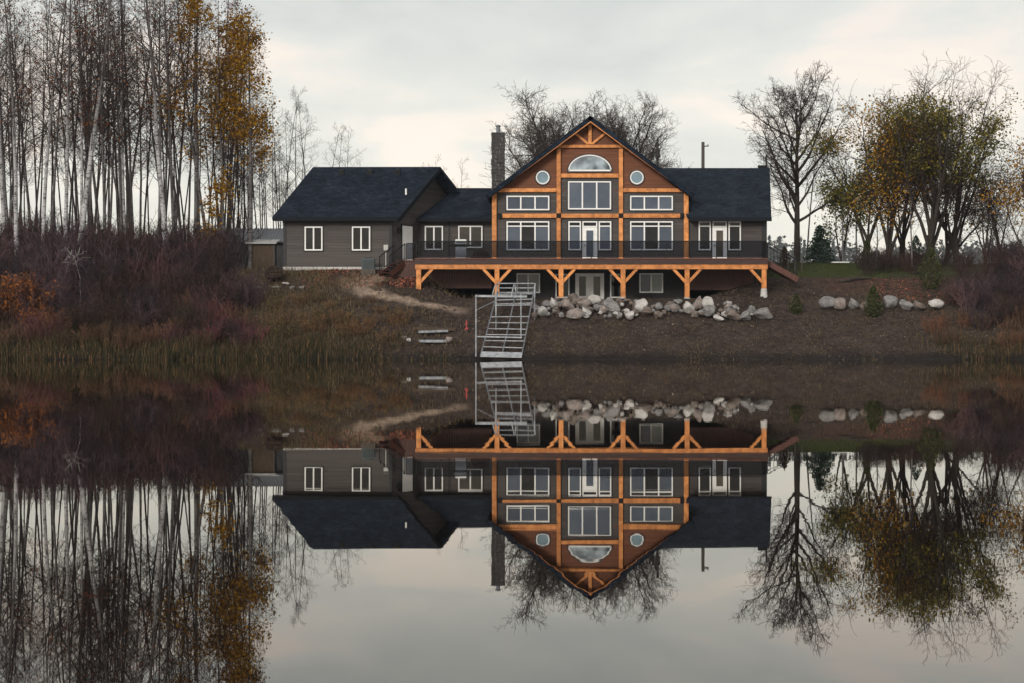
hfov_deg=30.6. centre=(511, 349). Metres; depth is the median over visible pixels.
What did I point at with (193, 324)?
shrub
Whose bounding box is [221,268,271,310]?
shrub
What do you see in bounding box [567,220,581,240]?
window
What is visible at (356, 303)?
shrub
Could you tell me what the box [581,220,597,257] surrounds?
door
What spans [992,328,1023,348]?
shrub
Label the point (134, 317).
shrub
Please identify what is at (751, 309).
stone
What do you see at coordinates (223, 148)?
aspen tree
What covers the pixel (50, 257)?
shrub
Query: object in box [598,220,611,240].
window
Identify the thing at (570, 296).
stone
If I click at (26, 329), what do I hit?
shrub
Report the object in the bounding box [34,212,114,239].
shrub
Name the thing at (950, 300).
shrub
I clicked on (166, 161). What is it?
aspen tree
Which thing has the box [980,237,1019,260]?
shrub
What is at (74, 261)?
dead branch
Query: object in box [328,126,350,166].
aspen tree
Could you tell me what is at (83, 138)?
aspen tree
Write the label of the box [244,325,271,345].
shrub
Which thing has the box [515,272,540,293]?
window
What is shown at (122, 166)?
birch tree
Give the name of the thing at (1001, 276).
shrub
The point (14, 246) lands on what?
shrub
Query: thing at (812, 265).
lawn grass
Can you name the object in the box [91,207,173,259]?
shrub
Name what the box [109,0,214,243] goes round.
aspen tree
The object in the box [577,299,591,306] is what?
boulder
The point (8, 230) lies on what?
shrub
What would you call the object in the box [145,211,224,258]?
shrub
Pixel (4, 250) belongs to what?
shrub
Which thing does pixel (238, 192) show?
aspen tree
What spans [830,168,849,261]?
sapling
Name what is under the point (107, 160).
aspen tree
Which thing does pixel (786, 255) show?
cedar shrub
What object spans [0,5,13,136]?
aspen tree
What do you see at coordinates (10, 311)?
shrub
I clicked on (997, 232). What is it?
maple tree
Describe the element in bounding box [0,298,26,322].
shrub
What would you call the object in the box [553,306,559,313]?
stone
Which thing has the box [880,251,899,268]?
shrub
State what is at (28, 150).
aspen tree
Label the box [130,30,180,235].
aspen tree
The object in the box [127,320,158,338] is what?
shrub
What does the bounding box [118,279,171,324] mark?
shrub
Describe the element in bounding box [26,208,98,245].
shrub
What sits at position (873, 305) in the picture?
cedar shrub
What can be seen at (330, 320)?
shrub
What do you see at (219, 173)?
aspen tree
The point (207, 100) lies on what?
aspen tree
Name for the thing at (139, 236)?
shrub
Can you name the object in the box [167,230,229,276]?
shrub
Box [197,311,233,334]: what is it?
shrub
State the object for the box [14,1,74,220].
aspen tree
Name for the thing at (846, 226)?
maple tree
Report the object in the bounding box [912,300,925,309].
boulder
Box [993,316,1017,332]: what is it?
shrub
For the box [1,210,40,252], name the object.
shrub
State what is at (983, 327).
shrub
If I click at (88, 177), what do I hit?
birch tree
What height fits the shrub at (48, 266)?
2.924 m
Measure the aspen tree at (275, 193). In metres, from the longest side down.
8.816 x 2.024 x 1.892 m
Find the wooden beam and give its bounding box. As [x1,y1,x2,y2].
[413,327,454,330]
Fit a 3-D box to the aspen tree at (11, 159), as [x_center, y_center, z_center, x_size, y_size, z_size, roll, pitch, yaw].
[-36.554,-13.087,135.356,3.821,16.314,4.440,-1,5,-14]
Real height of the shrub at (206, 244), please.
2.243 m
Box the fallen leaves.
[251,268,1016,353]
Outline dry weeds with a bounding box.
[479,281,1022,359]
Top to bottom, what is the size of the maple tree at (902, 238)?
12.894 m
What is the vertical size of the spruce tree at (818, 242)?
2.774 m
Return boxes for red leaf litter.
[870,278,954,303]
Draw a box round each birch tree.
[0,0,47,269]
[0,1,38,243]
[3,0,99,255]
[18,0,127,243]
[31,0,116,218]
[60,0,150,247]
[87,0,166,243]
[106,0,184,261]
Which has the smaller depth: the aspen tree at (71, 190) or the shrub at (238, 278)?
the shrub at (238, 278)
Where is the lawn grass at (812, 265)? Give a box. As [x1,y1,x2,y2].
[767,262,957,278]
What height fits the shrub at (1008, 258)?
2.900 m
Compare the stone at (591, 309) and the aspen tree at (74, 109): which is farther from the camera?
the aspen tree at (74, 109)
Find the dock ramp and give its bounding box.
[475,283,535,357]
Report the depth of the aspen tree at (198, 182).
112.98 m
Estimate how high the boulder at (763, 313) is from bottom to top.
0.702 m
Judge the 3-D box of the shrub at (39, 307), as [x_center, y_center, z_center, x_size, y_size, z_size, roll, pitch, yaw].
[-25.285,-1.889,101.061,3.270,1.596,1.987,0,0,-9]
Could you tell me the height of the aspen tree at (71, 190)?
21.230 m
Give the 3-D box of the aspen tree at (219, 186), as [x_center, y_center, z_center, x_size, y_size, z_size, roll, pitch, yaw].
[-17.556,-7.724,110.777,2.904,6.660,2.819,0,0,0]
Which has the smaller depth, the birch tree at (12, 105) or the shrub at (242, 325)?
the shrub at (242, 325)
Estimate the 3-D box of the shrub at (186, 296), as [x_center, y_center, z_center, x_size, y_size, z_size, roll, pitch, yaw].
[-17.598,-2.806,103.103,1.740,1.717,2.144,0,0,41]
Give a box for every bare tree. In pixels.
[479,82,638,186]
[575,103,632,144]
[585,88,691,167]
[733,59,860,263]
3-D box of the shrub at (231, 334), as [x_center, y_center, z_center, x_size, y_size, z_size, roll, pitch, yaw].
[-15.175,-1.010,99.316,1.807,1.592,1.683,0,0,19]
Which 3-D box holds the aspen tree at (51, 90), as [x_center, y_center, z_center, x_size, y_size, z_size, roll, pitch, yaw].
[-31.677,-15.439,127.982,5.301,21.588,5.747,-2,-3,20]
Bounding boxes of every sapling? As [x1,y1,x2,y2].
[806,162,819,261]
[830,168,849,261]
[852,185,861,256]
[863,211,891,270]
[900,198,918,264]
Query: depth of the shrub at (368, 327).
99.52 m
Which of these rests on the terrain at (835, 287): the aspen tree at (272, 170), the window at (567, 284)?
the aspen tree at (272, 170)
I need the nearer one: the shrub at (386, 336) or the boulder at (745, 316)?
the shrub at (386, 336)
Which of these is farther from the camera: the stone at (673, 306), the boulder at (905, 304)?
the boulder at (905, 304)
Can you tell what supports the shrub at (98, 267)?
on the terrain at (835, 287)
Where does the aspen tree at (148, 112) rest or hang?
on the terrain at (835, 287)
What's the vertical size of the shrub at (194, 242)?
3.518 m
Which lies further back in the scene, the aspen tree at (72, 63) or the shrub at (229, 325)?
the aspen tree at (72, 63)
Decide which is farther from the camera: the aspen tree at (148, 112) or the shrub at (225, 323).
the aspen tree at (148, 112)
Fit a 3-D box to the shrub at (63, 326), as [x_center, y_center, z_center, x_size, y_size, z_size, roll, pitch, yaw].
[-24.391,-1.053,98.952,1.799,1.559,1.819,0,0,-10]
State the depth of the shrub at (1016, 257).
108.33 m
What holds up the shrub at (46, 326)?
on the terrain at (835, 287)
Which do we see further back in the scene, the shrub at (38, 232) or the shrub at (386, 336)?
the shrub at (38, 232)
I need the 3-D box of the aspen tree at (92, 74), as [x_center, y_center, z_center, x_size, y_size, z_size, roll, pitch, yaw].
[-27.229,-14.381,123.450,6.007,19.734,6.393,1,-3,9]
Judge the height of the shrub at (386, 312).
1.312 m
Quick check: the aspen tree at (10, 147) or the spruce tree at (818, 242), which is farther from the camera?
the aspen tree at (10, 147)
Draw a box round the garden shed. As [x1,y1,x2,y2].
[245,240,280,268]
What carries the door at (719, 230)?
in the lake house
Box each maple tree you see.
[789,106,929,251]
[814,161,877,261]
[824,82,946,256]
[840,53,1023,265]
[857,75,969,263]
[866,55,1023,262]
[919,115,1023,262]
[945,155,1014,263]
[971,149,1022,250]
[979,131,1023,254]
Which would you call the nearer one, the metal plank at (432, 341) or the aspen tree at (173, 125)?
the metal plank at (432, 341)
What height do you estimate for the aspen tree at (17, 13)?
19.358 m
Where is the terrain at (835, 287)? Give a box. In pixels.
[0,263,1023,359]
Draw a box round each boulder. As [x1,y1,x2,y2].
[537,306,547,316]
[550,297,557,307]
[561,298,574,310]
[566,308,583,318]
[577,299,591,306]
[582,307,591,315]
[587,295,601,304]
[603,297,619,313]
[634,298,647,311]
[683,301,694,313]
[694,296,702,309]
[702,296,713,307]
[703,305,714,316]
[713,314,723,320]
[726,309,741,320]
[740,310,750,320]
[753,307,772,318]
[818,296,834,308]
[834,297,845,309]
[848,298,859,308]
[859,300,867,309]
[883,295,897,308]
[899,299,913,309]
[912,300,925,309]
[928,299,943,307]
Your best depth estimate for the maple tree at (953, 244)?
120.36 m
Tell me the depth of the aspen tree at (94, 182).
119.62 m
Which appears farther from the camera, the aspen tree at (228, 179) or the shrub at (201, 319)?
the aspen tree at (228, 179)
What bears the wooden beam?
on the terrain at (835, 287)
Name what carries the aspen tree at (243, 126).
on the terrain at (835, 287)
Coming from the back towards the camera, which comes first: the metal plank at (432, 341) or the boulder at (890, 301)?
the boulder at (890, 301)
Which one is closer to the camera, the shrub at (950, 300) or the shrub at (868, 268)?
the shrub at (950, 300)
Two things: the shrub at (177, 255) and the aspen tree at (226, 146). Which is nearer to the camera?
the shrub at (177, 255)
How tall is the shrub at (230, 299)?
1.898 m
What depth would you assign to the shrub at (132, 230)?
112.07 m
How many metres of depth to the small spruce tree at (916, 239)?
118.91 m
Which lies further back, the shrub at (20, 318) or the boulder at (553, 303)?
the boulder at (553, 303)
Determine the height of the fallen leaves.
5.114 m
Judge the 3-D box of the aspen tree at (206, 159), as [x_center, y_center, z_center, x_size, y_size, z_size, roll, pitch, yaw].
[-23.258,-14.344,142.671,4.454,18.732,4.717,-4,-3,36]
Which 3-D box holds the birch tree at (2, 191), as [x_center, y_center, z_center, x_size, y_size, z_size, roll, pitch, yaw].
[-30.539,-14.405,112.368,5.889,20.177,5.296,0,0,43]
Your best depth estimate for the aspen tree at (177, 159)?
128.95 m
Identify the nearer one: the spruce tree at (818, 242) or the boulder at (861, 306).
the boulder at (861, 306)
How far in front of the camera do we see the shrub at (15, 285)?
102.38 m
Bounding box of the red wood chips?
[300,269,415,287]
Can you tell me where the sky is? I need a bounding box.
[0,0,1023,262]
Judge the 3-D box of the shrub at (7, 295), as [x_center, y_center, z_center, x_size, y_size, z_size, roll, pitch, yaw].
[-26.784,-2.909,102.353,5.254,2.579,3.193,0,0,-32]
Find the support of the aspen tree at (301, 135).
on the terrain at (835, 287)
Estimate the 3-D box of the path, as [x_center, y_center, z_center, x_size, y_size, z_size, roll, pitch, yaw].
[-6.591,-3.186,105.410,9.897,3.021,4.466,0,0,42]
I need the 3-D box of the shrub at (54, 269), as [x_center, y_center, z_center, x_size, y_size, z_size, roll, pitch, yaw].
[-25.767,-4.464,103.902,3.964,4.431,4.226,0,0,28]
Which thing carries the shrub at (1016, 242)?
on the terrain at (835, 287)
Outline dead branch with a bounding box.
[63,246,90,300]
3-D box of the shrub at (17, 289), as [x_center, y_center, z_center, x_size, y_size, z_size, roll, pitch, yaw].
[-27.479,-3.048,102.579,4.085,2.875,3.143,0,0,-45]
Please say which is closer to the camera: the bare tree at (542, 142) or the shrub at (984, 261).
the shrub at (984, 261)
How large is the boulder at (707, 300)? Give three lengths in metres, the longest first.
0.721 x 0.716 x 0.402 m
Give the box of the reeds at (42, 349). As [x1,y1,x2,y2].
[0,312,469,359]
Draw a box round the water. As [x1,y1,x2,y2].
[0,360,1023,682]
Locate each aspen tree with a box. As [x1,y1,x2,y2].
[0,0,34,232]
[0,0,35,148]
[0,0,54,227]
[0,0,57,227]
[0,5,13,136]
[0,13,35,147]
[0,18,33,214]
[0,20,37,175]
[0,43,38,182]
[0,69,37,191]
[1,13,48,229]
[1,21,48,201]
[1,27,53,225]
[1,60,44,220]
[2,0,80,222]
[2,36,45,223]
[2,72,32,219]
[5,51,61,226]
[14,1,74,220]
[16,0,105,225]
[16,4,79,227]
[16,24,76,222]
[17,0,90,229]
[21,31,74,226]
[25,0,138,229]
[26,32,74,222]
[28,2,120,224]
[36,61,83,185]
[37,0,120,193]
[37,14,115,218]
[39,0,133,226]
[39,3,94,223]
[45,0,112,213]
[45,64,84,224]
[52,8,111,232]
[54,0,142,224]
[56,0,144,231]
[58,26,105,224]
[61,25,117,261]
[62,82,101,192]
[65,48,107,176]
[69,1,149,229]
[70,3,147,156]
[70,5,152,232]
[71,0,148,230]
[75,22,133,203]
[76,0,166,239]
[76,28,133,188]
[78,0,140,230]
[84,1,152,241]
[84,1,157,235]
[84,23,133,223]
[84,64,126,184]
[86,0,150,219]
[88,1,149,227]
[94,51,136,202]
[94,86,153,229]
[102,0,207,234]
[103,28,165,244]
[103,37,154,177]
[104,0,177,227]
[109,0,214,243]
[109,27,151,201]
[117,0,198,217]
[118,0,232,242]
[124,76,164,232]
[125,18,174,186]
[128,0,169,232]
[129,0,191,207]
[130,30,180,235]
[136,5,200,208]
[141,2,199,218]
[142,0,215,242]
[145,33,210,233]
[149,0,249,233]
[152,30,190,208]
[154,0,239,227]
[156,8,227,225]
[161,3,234,236]
[172,0,264,232]
[175,0,252,240]
[176,32,214,232]
[182,41,220,188]
[183,46,217,223]
[184,10,223,228]
[184,46,231,221]
[197,163,239,261]
[198,33,229,221]
[199,0,271,238]
[199,85,248,228]
[201,8,280,268]
[202,23,273,230]
[204,56,256,213]
[206,71,255,187]
[207,45,259,227]
[211,29,283,227]
[211,48,272,191]
[211,97,246,248]
[218,80,264,223]
[218,128,253,265]
[220,112,248,227]
[223,105,260,230]
[224,116,253,266]
[227,86,275,198]
[228,75,283,228]
[228,112,257,225]
[234,161,258,223]
[235,72,260,227]
[236,127,263,224]
[245,133,277,228]
[247,125,279,228]
[252,102,278,228]
[252,115,282,228]
[258,97,294,228]
[258,128,296,228]
[260,108,290,227]
[262,152,284,227]
[265,90,317,196]
[266,89,316,200]
[271,118,305,205]
[273,155,291,221]
[275,165,285,225]
[282,86,318,175]
[282,106,325,190]
[322,125,356,165]
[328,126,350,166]
[333,125,365,166]
[451,159,469,187]
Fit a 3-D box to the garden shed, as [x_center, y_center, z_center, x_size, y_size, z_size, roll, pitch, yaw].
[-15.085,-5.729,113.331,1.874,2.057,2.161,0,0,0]
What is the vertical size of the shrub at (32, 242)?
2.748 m
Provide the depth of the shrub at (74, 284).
104.58 m
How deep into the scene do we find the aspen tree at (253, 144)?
129.66 m
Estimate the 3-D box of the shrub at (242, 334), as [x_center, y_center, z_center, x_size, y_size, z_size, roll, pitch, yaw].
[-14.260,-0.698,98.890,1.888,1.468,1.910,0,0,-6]
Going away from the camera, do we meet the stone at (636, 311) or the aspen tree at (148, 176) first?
the stone at (636, 311)
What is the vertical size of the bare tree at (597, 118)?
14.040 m
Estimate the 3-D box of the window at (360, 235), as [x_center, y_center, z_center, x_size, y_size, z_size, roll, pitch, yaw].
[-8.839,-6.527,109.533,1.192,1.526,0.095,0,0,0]
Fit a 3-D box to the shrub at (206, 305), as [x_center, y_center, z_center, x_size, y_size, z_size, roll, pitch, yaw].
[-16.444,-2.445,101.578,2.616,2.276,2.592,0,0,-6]
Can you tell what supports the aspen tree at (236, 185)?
on the terrain at (835, 287)
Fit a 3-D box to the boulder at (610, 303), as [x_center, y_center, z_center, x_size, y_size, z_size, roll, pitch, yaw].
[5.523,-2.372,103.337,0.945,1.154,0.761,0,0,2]
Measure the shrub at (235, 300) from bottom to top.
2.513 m
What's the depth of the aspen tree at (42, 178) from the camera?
137.19 m
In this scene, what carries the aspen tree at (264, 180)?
on the terrain at (835, 287)
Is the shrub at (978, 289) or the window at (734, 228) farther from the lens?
the window at (734, 228)
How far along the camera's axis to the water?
5.45 m
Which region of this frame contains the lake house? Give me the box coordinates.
[272,116,798,298]
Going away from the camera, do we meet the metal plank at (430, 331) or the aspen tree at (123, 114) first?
the metal plank at (430, 331)
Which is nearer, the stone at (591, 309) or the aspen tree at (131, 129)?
the stone at (591, 309)
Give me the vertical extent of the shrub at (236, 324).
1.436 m
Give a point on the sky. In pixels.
(415, 81)
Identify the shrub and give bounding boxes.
[0,209,40,256]
[0,209,63,255]
[0,227,26,269]
[0,230,32,266]
[0,238,38,271]
[0,238,47,278]
[0,243,55,285]
[0,247,24,272]
[0,255,22,279]
[0,261,62,316]
[0,270,65,295]
[0,271,34,314]
[0,271,54,319]
[0,271,61,325]
[0,274,67,318]
[0,293,25,328]
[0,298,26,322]
[0,323,16,347]
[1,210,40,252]
[1,248,55,277]
[1,275,35,312]
[3,308,37,330]
[4,231,84,308]
[5,263,65,321]
[7,225,81,280]
[8,318,52,347]
[9,217,77,259]
[10,207,71,234]
[10,209,91,237]
[10,213,100,246]
[10,248,68,287]
[11,227,86,267]
[13,304,50,324]
[14,301,74,320]
[14,319,44,344]
[15,237,76,280]
[16,308,49,326]
[18,245,84,299]
[20,211,92,274]
[20,218,102,278]
[21,262,66,295]
[22,315,57,333]
[23,318,54,340]
[26,201,101,259]
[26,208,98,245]
[27,271,68,310]
[27,311,57,328]
[30,267,93,317]
[33,303,78,333]
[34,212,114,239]
[35,315,65,343]
[35,319,63,334]
[39,312,69,335]
[41,225,95,253]
[44,259,92,300]
[44,290,116,333]
[50,311,74,331]
[52,218,120,280]
[54,230,105,265]
[55,212,117,243]
[60,242,105,282]
[63,213,131,265]
[65,238,153,304]
[71,303,114,334]
[71,322,105,344]
[72,252,116,287]
[77,214,142,262]
[86,224,174,282]
[88,307,125,333]
[89,221,171,268]
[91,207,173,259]
[94,317,135,348]
[96,224,167,280]
[104,215,179,249]
[105,327,144,351]
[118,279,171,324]
[119,246,194,288]
[119,294,164,333]
[121,223,167,263]
[121,233,196,303]
[122,214,190,272]
[124,293,162,330]
[126,215,194,262]
[127,226,180,263]
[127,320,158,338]
[128,331,153,346]
[132,287,170,321]
[135,304,165,330]
[136,206,210,264]
[142,223,225,279]
[143,261,178,294]
[144,320,176,343]
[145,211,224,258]
[156,319,188,345]
[158,319,194,337]
[159,234,220,285]
[160,305,206,337]
[165,295,223,340]
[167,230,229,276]
[168,261,214,301]
[168,315,195,339]
[172,227,225,263]
[174,290,206,309]
[175,285,215,309]
[176,209,246,250]
[176,226,233,251]
[180,274,230,313]
[182,216,244,268]
[182,242,249,292]
[183,234,241,264]
[184,233,235,269]
[186,319,223,345]
[187,228,238,254]
[187,283,238,317]
[187,322,224,345]
[188,290,231,320]
[191,232,251,272]
[197,293,238,323]
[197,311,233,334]
[201,206,269,268]
[201,233,252,268]
[201,287,252,316]
[201,312,232,341]
[204,273,262,312]
[209,316,241,345]
[210,300,240,319]
[214,316,251,336]
[217,317,240,340]
[218,261,258,299]
[218,317,237,339]
[219,301,256,335]
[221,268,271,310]
[226,326,258,346]
[227,281,253,307]
[230,273,257,293]
[231,317,262,334]
[234,272,262,303]
[235,277,262,300]
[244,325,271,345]
[297,310,329,332]
[308,293,324,303]
[316,312,334,325]
[321,299,336,308]
[329,306,353,323]
[341,294,352,301]
[344,315,376,336]
[354,300,365,306]
[366,295,376,302]
[373,327,400,343]
[376,304,406,323]
[389,305,413,327]
[778,245,789,268]
[788,293,803,313]
[846,240,879,268]
[849,248,880,269]
[854,258,879,276]
[859,248,883,270]
[861,238,874,266]
[863,284,883,316]
[866,244,897,262]
[869,247,897,269]
[871,246,904,272]
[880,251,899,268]
[894,251,916,271]
[894,253,913,270]
[899,251,933,274]
[903,248,925,265]
[917,245,944,288]
[918,313,949,334]
[924,308,952,327]
[931,328,949,345]
[935,247,956,265]
[935,255,947,269]
[939,282,958,298]
[940,286,960,305]
[943,328,966,343]
[945,281,977,306]
[946,250,979,271]
[947,279,985,310]
[950,269,976,289]
[951,252,973,266]
[952,277,979,297]
[954,269,998,310]
[954,310,975,327]
[955,244,976,266]
[956,307,972,321]
[957,274,1004,312]
[960,274,991,299]
[963,304,1003,331]
[968,244,1005,274]
[972,309,997,331]
[977,234,1022,265]
[978,264,1023,311]
[979,300,1013,325]
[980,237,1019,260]
[982,261,1018,294]
[985,233,1021,267]
[986,240,1023,282]
[988,305,1023,327]
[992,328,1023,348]
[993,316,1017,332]
[999,246,1022,275]
[1004,238,1023,282]
[1004,245,1023,265]
[1004,246,1023,285]
[1005,222,1023,267]
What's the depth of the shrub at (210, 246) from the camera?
108.59 m
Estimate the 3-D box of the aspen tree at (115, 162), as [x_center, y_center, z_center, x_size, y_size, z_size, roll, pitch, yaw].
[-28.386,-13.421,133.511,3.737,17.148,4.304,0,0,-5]
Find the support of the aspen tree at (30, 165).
on the terrain at (835, 287)
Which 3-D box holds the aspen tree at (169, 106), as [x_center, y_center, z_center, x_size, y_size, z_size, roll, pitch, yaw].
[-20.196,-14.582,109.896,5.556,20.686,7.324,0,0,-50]
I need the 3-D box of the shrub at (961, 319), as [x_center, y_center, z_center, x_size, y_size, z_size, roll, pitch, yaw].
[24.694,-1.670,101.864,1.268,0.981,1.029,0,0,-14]
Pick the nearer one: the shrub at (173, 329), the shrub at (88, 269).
the shrub at (173, 329)
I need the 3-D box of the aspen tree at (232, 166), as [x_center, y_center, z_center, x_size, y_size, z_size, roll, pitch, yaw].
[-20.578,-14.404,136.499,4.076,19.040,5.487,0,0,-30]
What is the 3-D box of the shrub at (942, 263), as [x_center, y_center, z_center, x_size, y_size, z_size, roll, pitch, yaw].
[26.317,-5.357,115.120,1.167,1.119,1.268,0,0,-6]
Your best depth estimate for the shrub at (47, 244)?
106.03 m
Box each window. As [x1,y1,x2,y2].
[304,226,323,251]
[351,226,370,251]
[424,225,443,240]
[457,225,483,240]
[505,195,549,210]
[505,220,549,240]
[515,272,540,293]
[535,170,550,184]
[554,273,570,298]
[567,154,612,171]
[567,180,611,210]
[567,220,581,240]
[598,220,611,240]
[609,273,620,298]
[629,170,644,184]
[629,195,673,210]
[629,220,673,240]
[638,272,663,293]
[697,221,711,240]
[727,221,741,240]
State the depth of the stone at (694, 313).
102.80 m
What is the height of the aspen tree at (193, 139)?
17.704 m
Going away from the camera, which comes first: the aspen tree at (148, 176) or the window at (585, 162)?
the window at (585, 162)
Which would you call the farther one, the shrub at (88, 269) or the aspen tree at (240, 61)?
the aspen tree at (240, 61)
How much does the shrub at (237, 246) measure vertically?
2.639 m
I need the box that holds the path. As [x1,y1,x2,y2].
[325,270,474,317]
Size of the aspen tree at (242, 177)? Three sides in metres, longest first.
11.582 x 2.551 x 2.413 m
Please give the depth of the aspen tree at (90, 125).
114.72 m
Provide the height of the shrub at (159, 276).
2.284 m
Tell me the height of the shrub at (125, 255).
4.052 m
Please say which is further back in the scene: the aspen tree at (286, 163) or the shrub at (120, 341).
the aspen tree at (286, 163)
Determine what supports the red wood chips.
on the terrain at (835, 287)
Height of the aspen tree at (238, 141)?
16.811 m
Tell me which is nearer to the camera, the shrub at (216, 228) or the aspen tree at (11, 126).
the shrub at (216, 228)
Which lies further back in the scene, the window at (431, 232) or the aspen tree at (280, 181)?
the aspen tree at (280, 181)
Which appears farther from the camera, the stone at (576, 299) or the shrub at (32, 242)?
the shrub at (32, 242)
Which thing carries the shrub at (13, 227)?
on the terrain at (835, 287)
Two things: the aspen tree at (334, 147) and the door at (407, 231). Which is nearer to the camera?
the door at (407, 231)
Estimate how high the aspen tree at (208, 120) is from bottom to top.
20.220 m
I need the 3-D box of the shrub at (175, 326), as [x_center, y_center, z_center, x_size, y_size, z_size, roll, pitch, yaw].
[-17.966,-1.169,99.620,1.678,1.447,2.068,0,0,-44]
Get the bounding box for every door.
[401,224,413,259]
[574,272,604,298]
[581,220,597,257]
[711,221,727,257]
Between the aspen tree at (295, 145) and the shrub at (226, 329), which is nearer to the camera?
the shrub at (226, 329)
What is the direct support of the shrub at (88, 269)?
on the terrain at (835, 287)
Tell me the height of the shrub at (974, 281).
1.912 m
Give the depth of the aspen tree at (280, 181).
126.60 m
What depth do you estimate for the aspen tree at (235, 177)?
130.99 m
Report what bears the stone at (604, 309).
on the terrain at (835, 287)
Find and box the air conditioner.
[361,258,375,274]
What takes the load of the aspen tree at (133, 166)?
on the terrain at (835, 287)
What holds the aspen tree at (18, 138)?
on the terrain at (835, 287)
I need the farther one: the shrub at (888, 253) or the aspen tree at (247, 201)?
the aspen tree at (247, 201)
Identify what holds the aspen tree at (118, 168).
on the terrain at (835, 287)
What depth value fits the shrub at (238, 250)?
112.31 m
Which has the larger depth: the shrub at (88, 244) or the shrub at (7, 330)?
the shrub at (88, 244)
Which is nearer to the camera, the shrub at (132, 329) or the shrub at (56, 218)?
the shrub at (132, 329)
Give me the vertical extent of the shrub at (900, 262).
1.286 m
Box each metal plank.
[418,330,447,332]
[419,340,446,342]
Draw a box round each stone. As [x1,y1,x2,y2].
[446,337,452,342]
[532,312,537,317]
[541,300,549,306]
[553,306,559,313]
[568,293,577,300]
[572,297,580,305]
[584,306,593,312]
[593,304,602,310]
[599,306,608,314]
[615,298,624,306]
[625,311,633,319]
[632,309,638,316]
[642,306,651,314]
[653,311,659,317]
[654,302,662,309]
[670,304,679,310]
[673,299,682,304]
[691,310,698,317]
[748,305,755,313]
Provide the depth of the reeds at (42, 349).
97.49 m
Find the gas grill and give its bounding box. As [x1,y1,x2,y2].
[455,239,466,257]
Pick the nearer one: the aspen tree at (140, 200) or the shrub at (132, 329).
the shrub at (132, 329)
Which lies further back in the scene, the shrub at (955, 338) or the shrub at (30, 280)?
the shrub at (30, 280)
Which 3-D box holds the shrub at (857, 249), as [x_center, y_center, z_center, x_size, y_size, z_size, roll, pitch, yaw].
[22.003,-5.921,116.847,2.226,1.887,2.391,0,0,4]
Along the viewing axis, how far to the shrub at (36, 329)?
98.65 m
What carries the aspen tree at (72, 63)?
on the terrain at (835, 287)
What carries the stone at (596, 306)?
on the terrain at (835, 287)
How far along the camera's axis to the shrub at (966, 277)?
107.27 m
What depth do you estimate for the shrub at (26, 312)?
100.93 m
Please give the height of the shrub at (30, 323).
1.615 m
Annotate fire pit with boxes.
[265,265,282,283]
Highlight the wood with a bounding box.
[768,235,1022,263]
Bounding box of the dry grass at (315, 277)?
[234,264,481,354]
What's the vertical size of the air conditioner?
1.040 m
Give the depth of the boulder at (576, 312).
102.41 m
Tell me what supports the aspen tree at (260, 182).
on the terrain at (835, 287)
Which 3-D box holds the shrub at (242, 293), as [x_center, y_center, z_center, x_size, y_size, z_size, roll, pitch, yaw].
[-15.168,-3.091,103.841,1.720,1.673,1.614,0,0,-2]
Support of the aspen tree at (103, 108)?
on the terrain at (835, 287)
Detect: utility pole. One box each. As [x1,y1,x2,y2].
[655,139,659,166]
[701,142,708,167]
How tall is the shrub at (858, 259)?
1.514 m
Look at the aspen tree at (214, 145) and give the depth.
144.21 m
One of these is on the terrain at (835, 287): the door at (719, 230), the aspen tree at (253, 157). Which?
the aspen tree at (253, 157)
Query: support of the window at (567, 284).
in the lake house
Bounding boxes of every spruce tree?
[799,225,836,263]
[909,235,925,263]
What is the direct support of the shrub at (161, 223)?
on the terrain at (835, 287)
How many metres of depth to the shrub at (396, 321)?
101.12 m
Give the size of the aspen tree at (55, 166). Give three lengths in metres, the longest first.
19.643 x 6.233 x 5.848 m
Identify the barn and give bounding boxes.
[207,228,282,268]
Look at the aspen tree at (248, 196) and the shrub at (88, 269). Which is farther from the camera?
the aspen tree at (248, 196)
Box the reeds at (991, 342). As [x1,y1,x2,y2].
[901,325,1023,359]
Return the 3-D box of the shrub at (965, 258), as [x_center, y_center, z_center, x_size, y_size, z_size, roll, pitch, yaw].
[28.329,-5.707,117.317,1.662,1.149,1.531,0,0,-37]
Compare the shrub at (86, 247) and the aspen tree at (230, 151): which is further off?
the aspen tree at (230, 151)
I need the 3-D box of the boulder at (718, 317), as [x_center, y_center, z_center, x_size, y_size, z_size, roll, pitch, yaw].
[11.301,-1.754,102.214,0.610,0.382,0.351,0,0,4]
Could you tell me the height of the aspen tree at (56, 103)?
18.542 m
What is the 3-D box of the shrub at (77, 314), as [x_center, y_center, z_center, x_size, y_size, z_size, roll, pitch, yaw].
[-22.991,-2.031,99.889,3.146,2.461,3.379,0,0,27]
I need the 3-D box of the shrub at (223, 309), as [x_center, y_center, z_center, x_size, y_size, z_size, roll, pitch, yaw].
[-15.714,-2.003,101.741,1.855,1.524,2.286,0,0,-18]
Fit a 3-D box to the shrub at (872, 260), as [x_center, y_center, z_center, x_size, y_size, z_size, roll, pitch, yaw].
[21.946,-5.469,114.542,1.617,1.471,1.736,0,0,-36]
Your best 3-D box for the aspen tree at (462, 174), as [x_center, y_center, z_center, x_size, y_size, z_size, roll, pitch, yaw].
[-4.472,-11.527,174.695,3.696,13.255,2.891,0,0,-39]
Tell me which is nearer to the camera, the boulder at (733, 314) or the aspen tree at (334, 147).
the boulder at (733, 314)
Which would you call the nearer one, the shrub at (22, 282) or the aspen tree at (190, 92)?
the shrub at (22, 282)
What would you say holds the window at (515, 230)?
in the lake house
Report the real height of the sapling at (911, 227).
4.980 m
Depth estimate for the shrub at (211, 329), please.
99.10 m

